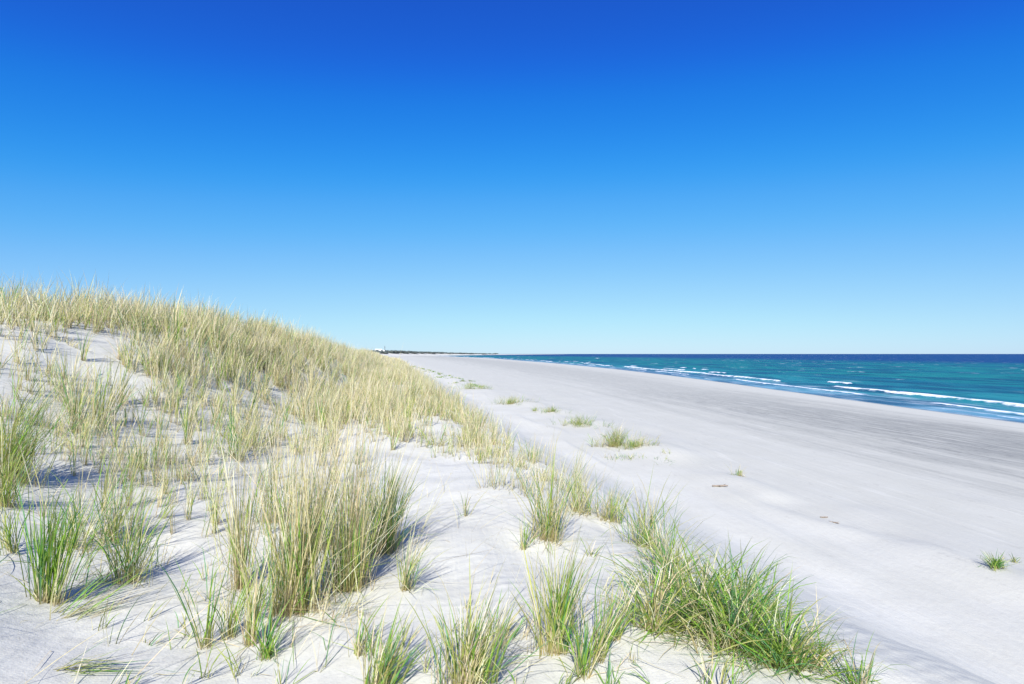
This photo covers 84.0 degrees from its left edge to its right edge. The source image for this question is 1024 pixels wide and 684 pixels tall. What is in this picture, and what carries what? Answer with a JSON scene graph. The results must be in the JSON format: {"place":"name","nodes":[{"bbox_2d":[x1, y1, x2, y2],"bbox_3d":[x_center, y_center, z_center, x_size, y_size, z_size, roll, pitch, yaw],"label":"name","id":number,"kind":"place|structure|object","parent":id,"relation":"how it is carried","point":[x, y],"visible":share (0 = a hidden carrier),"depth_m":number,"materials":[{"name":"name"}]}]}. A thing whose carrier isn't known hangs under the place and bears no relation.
{"place":"outdoors","nodes":[
{"label":"outdoors","id":0,"kind":"place"},
{"bbox_2d":[381,353,541,355],"bbox_3d":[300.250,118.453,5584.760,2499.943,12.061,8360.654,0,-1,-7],"label":"headland","id":1,"kind":"structure","parent":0,"point":[406,354],"depth_m":1976.65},
{"bbox_2d":[360,350,497,353],"bbox_3d":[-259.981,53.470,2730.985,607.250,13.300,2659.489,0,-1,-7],"label":"forest","id":2,"kind":"object","parent":1,"relation":"on","point":[398,352],"visible":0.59,"depth_m":1801.64,"materials":[{"name":"plant"}]},
{"bbox_2d":[0,318,1023,683],"bbox_3d":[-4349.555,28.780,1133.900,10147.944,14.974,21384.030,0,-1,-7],"label":"beach and dunes","id":3,"kind":"structure","parent":0,"point":[924,508],"depth_m":9.52,"materials":[{"name":"sand"}]},
{"bbox_2d":[0,493,35,559],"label":"marram tussock","id":4,"kind":"object","parent":3,"relation":"on","point":[7,540],"visible":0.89,"depth_m":3.76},
{"bbox_2d":[0,276,37,318],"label":"marram tussock","id":5,"kind":"object","parent":3,"relation":"on","point":[15,294],"visible":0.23,"depth_m":10.72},
{"bbox_2d":[3,321,35,363],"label":"marram tuft","id":6,"kind":"object","parent":3,"relation":"on","point":[19,357],"visible":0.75,"depth_m":8.10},
{"bbox_2d":[0,447,47,511],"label":"marram tussock","id":7,"kind":"object","parent":3,"relation":"on","point":[9,486],"visible":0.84,"depth_m":4.42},
{"bbox_2d":[21,338,42,379],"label":"marram tuft","id":8,"kind":"object","parent":3,"relation":"on","point":[28,376],"visible":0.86,"depth_m":7.75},
{"bbox_2d":[14,444,67,516],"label":"marram tuft","id":9,"kind":"object","parent":3,"relation":"on","point":[41,494],"visible":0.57,"depth_m":4.43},
{"bbox_2d":[10,376,83,423],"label":"marram tussock","id":10,"kind":"object","parent":3,"relation":"on","point":[38,402],"visible":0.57,"depth_m":6.47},
{"bbox_2d":[32,403,67,452],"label":"marram tuft","id":11,"kind":"object","parent":3,"relation":"on","point":[53,431],"visible":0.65,"depth_m":5.94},
{"bbox_2d":[0,362,103,491],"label":"marram tussock","id":12,"kind":"object","parent":3,"relation":"on","point":[12,440],"visible":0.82,"depth_m":4.95,"materials":[{"name":"plant"}]},
{"bbox_2d":[69,429,80,475],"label":"marram tuft","id":13,"kind":"object","parent":3,"relation":"on","point":[73,470],"visible":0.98,"depth_m":5.59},
{"bbox_2d":[0,467,150,612],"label":"marram tussock","id":14,"kind":"object","parent":3,"relation":"on","point":[42,570],"visible":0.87,"depth_m":3.29,"materials":[{"name":"plant"}]},
{"bbox_2d":[20,475,130,557],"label":"marram tussock","id":15,"kind":"object","parent":3,"relation":"on","point":[72,530],"visible":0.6,"depth_m":4.15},
{"bbox_2d":[39,342,113,432],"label":"marram tussock","id":16,"kind":"object","parent":3,"relation":"on","point":[78,405],"visible":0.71,"depth_m":6.83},
{"bbox_2d":[61,462,98,529],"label":"marram tuft","id":17,"kind":"object","parent":3,"relation":"on","point":[80,505],"visible":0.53,"depth_m":4.49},
{"bbox_2d":[56,341,106,390],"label":"marram tuft","id":18,"kind":"object","parent":3,"relation":"on","point":[75,371],"visible":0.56,"depth_m":8.12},
{"bbox_2d":[61,423,112,472],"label":"marram tuft","id":19,"kind":"object","parent":3,"relation":"on","point":[102,456],"visible":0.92,"depth_m":5.84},
{"bbox_2d":[77,308,101,361],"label":"marram tuft","id":20,"kind":"object","parent":3,"relation":"on","point":[85,350],"visible":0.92,"depth_m":9.41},
{"bbox_2d":[50,349,141,419],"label":"marram tussock","id":21,"kind":"object","parent":3,"relation":"on","point":[113,389],"visible":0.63,"depth_m":7.66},
{"bbox_2d":[74,400,121,465],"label":"marram tuft","id":22,"kind":"object","parent":3,"relation":"on","point":[88,443],"visible":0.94,"depth_m":5.91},
{"bbox_2d":[69,378,138,447],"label":"marram tuft","id":23,"kind":"object","parent":3,"relation":"on","point":[91,426],"visible":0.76,"depth_m":6.44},
{"bbox_2d":[53,639,156,675],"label":"marram tussock","id":24,"kind":"object","parent":3,"relation":"on","point":[83,667],"visible":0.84,"depth_m":2.67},
{"bbox_2d":[93,368,124,429],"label":"marram tuft","id":25,"kind":"object","parent":3,"relation":"on","point":[100,406],"visible":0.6,"depth_m":7.26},
{"bbox_2d":[22,478,196,590],"bbox_3d":[-2.587,1.249,3.746,0.854,0.772,0.866,0,-1,-7],"label":"marram tussock","id":26,"kind":"object","parent":3,"relation":"on","point":[133,560],"visible":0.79,"depth_m":3.78,"materials":[{"name":"plant"}]},
{"bbox_2d":[87,444,132,510],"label":"marram tuft","id":27,"kind":"object","parent":3,"relation":"on","point":[105,482],"visible":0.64,"depth_m":4.98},
{"bbox_2d":[49,553,175,622],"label":"marram tussock","id":28,"kind":"object","parent":3,"relation":"on","point":[83,597],"visible":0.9,"depth_m":3.28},
{"bbox_2d":[39,442,186,550],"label":"marram tussock","id":29,"kind":"object","parent":3,"relation":"on","point":[116,525],"visible":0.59,"depth_m":4.41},
{"bbox_2d":[74,349,152,425],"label":"marram tussock","id":30,"kind":"object","parent":3,"relation":"on","point":[95,401],"visible":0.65,"depth_m":7.36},
{"bbox_2d":[99,412,134,459],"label":"marram tuft","id":31,"kind":"object","parent":3,"relation":"on","point":[116,438],"visible":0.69,"depth_m":6.47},
{"bbox_2d":[110,381,133,420],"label":"marram tuft","id":32,"kind":"object","parent":3,"relation":"on","point":[118,401],"visible":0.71,"depth_m":7.71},
{"bbox_2d":[76,441,169,497],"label":"marram tuft","id":33,"kind":"object","parent":3,"relation":"on","point":[111,471],"visible":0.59,"depth_m":5.54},
{"bbox_2d":[115,347,138,402],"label":"marram tussock","id":34,"kind":"object","parent":3,"relation":"on","point":[124,384],"visible":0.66,"depth_m":8.61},
{"bbox_2d":[98,434,156,480],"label":"marram tuft","id":35,"kind":"object","parent":3,"relation":"on","point":[129,477],"visible":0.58,"depth_m":5.87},
{"bbox_2d":[115,429,143,506],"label":"marram tuft","id":36,"kind":"object","parent":3,"relation":"on","point":[132,478],"visible":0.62,"depth_m":5.25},
{"bbox_2d":[121,473,141,539],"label":"marram tuft","id":37,"kind":"object","parent":3,"relation":"on","point":[130,517],"visible":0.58,"depth_m":4.49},
{"bbox_2d":[115,421,159,469],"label":"marram tussock","id":38,"kind":"object","parent":3,"relation":"on","point":[146,450],"visible":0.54,"depth_m":6.38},
{"bbox_2d":[114,401,165,468],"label":"marram tuft","id":39,"kind":"object","parent":3,"relation":"on","point":[159,442],"visible":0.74,"depth_m":6.51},
{"bbox_2d":[124,463,165,536],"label":"marram tuft","id":40,"kind":"object","parent":3,"relation":"on","point":[138,525],"visible":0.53,"depth_m":4.57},
{"bbox_2d":[121,388,175,435],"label":"marram tuft","id":41,"kind":"object","parent":3,"relation":"on","point":[143,416],"visible":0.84,"depth_m":7.64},
{"bbox_2d":[148,480,179,518],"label":"marram tussock","id":42,"kind":"object","parent":3,"relation":"on","point":[164,511],"visible":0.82,"depth_m":5.02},
{"bbox_2d":[152,439,175,494],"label":"marram tuft","id":43,"kind":"object","parent":3,"relation":"on","point":[164,477],"visible":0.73,"depth_m":5.77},
{"bbox_2d":[136,414,198,480],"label":"marram tuft","id":44,"kind":"object","parent":3,"relation":"on","point":[163,462],"visible":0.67,"depth_m":6.06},
{"bbox_2d":[129,288,216,359],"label":"marram tussock","id":45,"kind":"object","parent":3,"relation":"on","point":[169,328],"visible":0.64,"depth_m":12.25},
{"bbox_2d":[126,365,234,424],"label":"marram tuft","id":46,"kind":"object","parent":3,"relation":"on","point":[176,410],"visible":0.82,"depth_m":8.69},
{"bbox_2d":[166,476,202,519],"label":"marram tuft","id":47,"kind":"object","parent":3,"relation":"on","point":[190,501],"visible":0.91,"depth_m":5.08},
{"bbox_2d":[174,390,211,444],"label":"marram tussock","id":48,"kind":"object","parent":3,"relation":"on","point":[186,432],"visible":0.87,"depth_m":7.94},
{"bbox_2d":[161,637,229,678],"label":"marram sprig","id":49,"kind":"object","parent":3,"relation":"on","point":[208,673],"visible":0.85,"depth_m":2.71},
{"bbox_2d":[172,385,219,440],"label":"marram tuft","id":50,"kind":"object","parent":3,"relation":"on","point":[195,414],"visible":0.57,"depth_m":8.10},
{"bbox_2d":[156,546,239,681],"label":"marram tussock","id":51,"kind":"object","parent":3,"relation":"on","point":[207,632],"visible":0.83,"depth_m":3.03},
{"bbox_2d":[189,341,214,399],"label":"marram tuft","id":52,"kind":"object","parent":3,"relation":"on","point":[192,392],"visible":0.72,"depth_m":10.05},
{"bbox_2d":[174,452,240,524],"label":"marram tussock","id":53,"kind":"object","parent":3,"relation":"on","point":[218,498],"visible":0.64,"depth_m":5.08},
{"bbox_2d":[188,390,234,453],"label":"marram tuft","id":54,"kind":"object","parent":3,"relation":"on","point":[202,425],"visible":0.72,"depth_m":7.67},
{"bbox_2d":[183,420,243,480],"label":"marram tuft","id":55,"kind":"object","parent":3,"relation":"on","point":[203,457],"visible":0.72,"depth_m":6.58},
{"bbox_2d":[202,333,227,389],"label":"marram tuft","id":56,"kind":"object","parent":3,"relation":"on","point":[217,379],"visible":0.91,"depth_m":11.65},
{"bbox_2d":[210,481,237,533],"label":"marram tuft","id":57,"kind":"object","parent":3,"relation":"on","point":[217,516],"visible":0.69,"depth_m":4.87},
{"bbox_2d":[196,555,258,641],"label":"marram tussock","id":58,"kind":"object","parent":3,"relation":"on","point":[230,623],"visible":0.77,"depth_m":3.18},
{"bbox_2d":[174,422,283,615],"bbox_3d":[-1.697,1.054,3.807,1.320,1.268,1.072,1,-2,-43],"label":"marram tussock","id":59,"kind":"object","parent":3,"relation":"on","point":[235,528],"visible":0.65,"depth_m":3.83,"materials":[{"name":"plant"}]},
{"bbox_2d":[213,629,245,680],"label":"marram sprig","id":60,"kind":"object","parent":3,"relation":"on","point":[235,666],"visible":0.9,"depth_m":2.73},
{"bbox_2d":[215,357,252,405],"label":"marram tuft","id":61,"kind":"object","parent":3,"relation":"on","point":[240,370],"visible":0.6,"depth_m":11.24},
{"bbox_2d":[207,386,264,443],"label":"marram tuft","id":62,"kind":"object","parent":3,"relation":"on","point":[238,415],"visible":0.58,"depth_m":9.01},
{"bbox_2d":[211,390,286,462],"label":"marram tussock","id":63,"kind":"object","parent":3,"relation":"on","point":[236,441],"visible":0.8,"depth_m":7.90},
{"bbox_2d":[236,363,263,413],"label":"marram tuft","id":64,"kind":"object","parent":3,"relation":"on","point":[254,394],"visible":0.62,"depth_m":11.03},
{"bbox_2d":[252,403,278,448],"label":"marram tuft","id":65,"kind":"object","parent":3,"relation":"on","point":[257,433],"visible":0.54,"depth_m":9.08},
{"bbox_2d":[213,592,320,672],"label":"marram tussock","id":66,"kind":"object","parent":3,"relation":"on","point":[265,651],"visible":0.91,"depth_m":2.93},
{"bbox_2d":[185,535,354,663],"bbox_3d":[-1.279,1.348,3.038,0.869,0.626,0.536,-1,-1,25],"label":"marram tussock","id":67,"kind":"object","parent":3,"relation":"on","point":[252,609],"visible":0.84,"depth_m":3.08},
{"bbox_2d":[203,405,344,532],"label":"marram tussock","id":68,"kind":"object","parent":3,"relation":"on","point":[271,488],"visible":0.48,"depth_m":5.26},
{"bbox_2d":[109,337,453,682],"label":"marram tussock","id":69,"kind":"object","parent":3,"relation":"on","point":[295,553],"visible":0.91,"depth_m":3.43,"materials":[{"name":"plant"}]},
{"bbox_2d":[273,651,306,683],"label":"marram sprig","id":70,"kind":"object","parent":3,"relation":"on","point":[280,677],"visible":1,"depth_m":2.64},
{"bbox_2d":[0,266,612,503],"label":"dune grass","id":71,"kind":"structure","parent":3,"relation":"on","point":[314,349],"depth_m":11.76,"materials":[{"name":"plant"}]},
{"bbox_2d":[294,611,341,683],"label":"marram sprig","id":72,"kind":"object","parent":3,"relation":"on","point":[325,653],"visible":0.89,"depth_m":2.78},
{"bbox_2d":[298,379,342,427],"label":"marram tuft","id":73,"kind":"object","parent":3,"relation":"on","point":[325,413],"visible":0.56,"depth_m":11.78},
{"bbox_2d":[293,393,348,439],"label":"marram tuft","id":74,"kind":"object","parent":3,"relation":"on","point":[306,414],"visible":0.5,"depth_m":10.56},
{"bbox_2d":[304,397,355,465],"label":"marram tuft","id":75,"kind":"object","parent":3,"relation":"on","point":[323,439],"visible":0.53,"depth_m":8.23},
{"bbox_2d":[278,569,385,633],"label":"marram tussock","id":76,"kind":"object","parent":3,"relation":"on","point":[357,601],"visible":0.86,"depth_m":3.32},
{"bbox_2d":[134,346,537,663],"bbox_3d":[-0.885,0.825,3.814,2.205,1.709,2.095,0,-1,-7],"label":"marram tussock","id":77,"kind":"object","parent":3,"relation":"on","point":[350,534],"visible":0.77,"depth_m":3.75,"materials":[{"name":"plant"}]},
{"bbox_2d":[247,386,443,553],"bbox_3d":[-1.388,0.971,4.489,1.634,1.452,1.969,0,-1,-21],"label":"marram tussock","id":78,"kind":"object","parent":3,"relation":"on","point":[319,497],"visible":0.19,"depth_m":4.62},
{"bbox_2d":[330,594,390,658],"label":"marram tussock","id":79,"kind":"object","parent":3,"relation":"on","point":[360,636],"visible":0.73,"depth_m":2.89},
{"bbox_2d":[293,424,455,563],"bbox_3d":[-1.114,1.116,4.614,1.445,1.167,1.376,1,-1,-25],"label":"marram tussock","id":80,"kind":"object","parent":3,"relation":"on","point":[390,540],"visible":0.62,"depth_m":4.48,"materials":[{"name":"plant"}]},
{"bbox_2d":[360,347,412,367],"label":"dune grass","id":81,"kind":"structure","parent":3,"relation":"on","point":[392,358],"depth_m":101.76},
{"bbox_2d":[388,400,402,449],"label":"marram tuft","id":82,"kind":"object","parent":3,"relation":"on","point":[392,439],"visible":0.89,"depth_m":9.75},
{"bbox_2d":[346,595,447,683],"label":"marram tussock","id":83,"kind":"object","parent":3,"relation":"on","point":[383,669],"visible":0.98,"depth_m":2.61,"materials":[{"name":"plant"}]},
{"bbox_2d":[383,412,420,442],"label":"marram tuft","id":84,"kind":"object","parent":3,"relation":"on","point":[405,422],"visible":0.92,"depth_m":10.39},
{"bbox_2d":[394,371,416,429],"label":"marram tuft","id":85,"kind":"object","parent":3,"relation":"on","point":[409,409],"visible":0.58,"depth_m":12.03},
{"bbox_2d":[387,517,450,593],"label":"marram tussock","id":86,"kind":"object","parent":3,"relation":"on","point":[404,580],"visible":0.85,"depth_m":3.69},
{"bbox_2d":[406,424,470,445],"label":"marram tussock","id":87,"kind":"object","parent":3,"relation":"on","point":[440,443],"visible":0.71,"depth_m":10.39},
{"bbox_2d":[414,630,466,672],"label":"marram sprig","id":88,"kind":"object","parent":3,"relation":"on","point":[429,658],"visible":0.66,"depth_m":2.73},
{"bbox_2d":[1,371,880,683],"bbox_3d":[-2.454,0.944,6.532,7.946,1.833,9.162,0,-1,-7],"label":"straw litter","id":89,"kind":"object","parent":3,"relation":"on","point":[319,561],"visible":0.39,"depth_m":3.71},
{"bbox_2d":[403,554,573,683],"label":"marram tussock","id":90,"kind":"object","parent":3,"relation":"on","point":[474,673],"visible":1,"depth_m":2.58,"materials":[{"name":"plant"}]},
{"bbox_2d":[489,590,542,661],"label":"marram tussock","id":91,"kind":"object","parent":3,"relation":"on","point":[510,624],"visible":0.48,"depth_m":3.10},
{"bbox_2d":[508,512,544,551],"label":"marram tussock","id":92,"kind":"object","parent":3,"relation":"on","point":[525,538],"visible":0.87,"depth_m":4.75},
{"bbox_2d":[462,420,597,553],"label":"marram tussock","id":93,"kind":"object","parent":3,"relation":"on","point":[546,534],"visible":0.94,"depth_m":4.92,"materials":[{"name":"plant"}]},
{"bbox_2d":[455,513,688,674],"bbox_3d":[0.225,1.238,2.954,1.157,0.767,1.016,0,-1,-7],"label":"marram tussock","id":94,"kind":"object","parent":3,"relation":"on","point":[551,629],"visible":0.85,"depth_m":2.90,"materials":[{"name":"plant"}]},
{"bbox_2d":[547,412,613,428],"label":"beach grass tuft","id":95,"kind":"object","parent":3,"relation":"on","point":[577,422],"visible":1,"depth_m":39.09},
{"bbox_2d":[548,461,631,517],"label":"marram tussock","id":96,"kind":"object","parent":3,"relation":"on","point":[574,495],"visible":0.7,"depth_m":5.90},
{"bbox_2d":[542,582,641,682],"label":"marram tussock","id":97,"kind":"object","parent":3,"relation":"on","point":[582,663],"visible":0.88,"depth_m":2.69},
{"bbox_2d":[580,478,645,528],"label":"marram tussock","id":98,"kind":"object","parent":3,"relation":"on","point":[611,512],"visible":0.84,"depth_m":5.87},
{"bbox_2d":[546,564,683,683],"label":"marram tussock","id":99,"kind":"object","parent":3,"relation":"on","point":[603,655],"visible":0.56,"depth_m":2.85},
{"bbox_2d":[579,563,652,647],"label":"marram tussock","id":100,"kind":"object","parent":3,"relation":"on","point":[618,633],"visible":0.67,"depth_m":3.07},
{"bbox_2d":[606,648,628,683],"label":"marram tussock","id":101,"kind":"object","parent":3,"relation":"on","point":[609,674],"visible":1,"depth_m":2.64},
{"bbox_2d":[583,421,653,447],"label":"beach grass tuft","id":102,"kind":"object","parent":3,"relation":"on","point":[618,439],"visible":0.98,"depth_m":30.33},
{"bbox_2d":[606,433,663,450],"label":"beach grass tuft","id":103,"kind":"object","parent":3,"relation":"on","point":[639,444],"visible":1,"depth_m":29.34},
{"bbox_2d":[589,466,699,550],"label":"marram tussock","id":104,"kind":"object","parent":3,"relation":"on","point":[640,523],"visible":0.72,"depth_m":5.07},
{"bbox_2d":[588,500,730,608],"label":"marram tussock","id":105,"kind":"object","parent":3,"relation":"on","point":[666,559],"visible":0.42,"depth_m":3.89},
{"bbox_2d":[587,529,732,649],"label":"marram tussock","id":106,"kind":"object","parent":3,"relation":"on","point":[648,616],"visible":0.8,"depth_m":3.19,"materials":[{"name":"plant"}]},
{"bbox_2d":[603,504,718,569],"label":"marram tussock","id":107,"kind":"object","parent":3,"relation":"on","point":[673,543],"visible":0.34,"depth_m":4.45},
{"bbox_2d":[580,500,828,669],"bbox_3d":[1.081,1.326,3.323,1.332,0.748,1.128,-1,-2,43],"label":"marram tussock","id":108,"kind":"object","parent":3,"relation":"on","point":[703,591],"visible":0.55,"depth_m":3.29,"materials":[{"name":"plant"}]},
{"bbox_2d":[689,636,761,683],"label":"marram tussock","id":109,"kind":"object","parent":3,"relation":"on","point":[722,673],"visible":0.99,"depth_m":2.70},
{"bbox_2d":[618,534,850,683],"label":"marram tussock","id":110,"kind":"object","parent":3,"relation":"on","point":[728,626],"visible":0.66,"depth_m":3.07,"materials":[{"name":"plant"}]},
{"bbox_2d":[686,536,844,631],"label":"marram tussock","id":111,"kind":"object","parent":3,"relation":"on","point":[736,573],"visible":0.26,"depth_m":3.73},
{"bbox_2d":[693,563,875,683],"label":"marram tussock","id":112,"kind":"object","parent":3,"relation":"on","point":[781,648],"visible":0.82,"depth_m":2.90,"materials":[{"name":"plant"}]},
{"bbox_2d":[776,599,887,683],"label":"marram tussock","id":113,"kind":"object","parent":3,"relation":"on","point":[818,657],"visible":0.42,"depth_m":2.91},
{"bbox_2d":[813,624,910,683],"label":"marram tussock","id":114,"kind":"object","parent":3,"relation":"on","point":[866,675],"visible":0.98,"depth_m":2.79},
{"bbox_2d":[977,549,1013,571],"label":"beach grass tuft","id":115,"kind":"object","parent":3,"relation":"on","point":[995,563],"visible":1,"depth_m":12.68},
{"bbox_2d":[0,0,1023,353],"label":"sky","id":116,"kind":"structure","parent":0,"point":[455,176],"materials":[{"name":"blue"}]},
{"bbox_2d":[451,354,1023,422],"bbox_3d":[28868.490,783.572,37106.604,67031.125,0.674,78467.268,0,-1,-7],"label":"sea","id":117,"kind":"structure","parent":0,"point":[986,385],"depth_m":188.68,"materials":[{"name":"liquid"}]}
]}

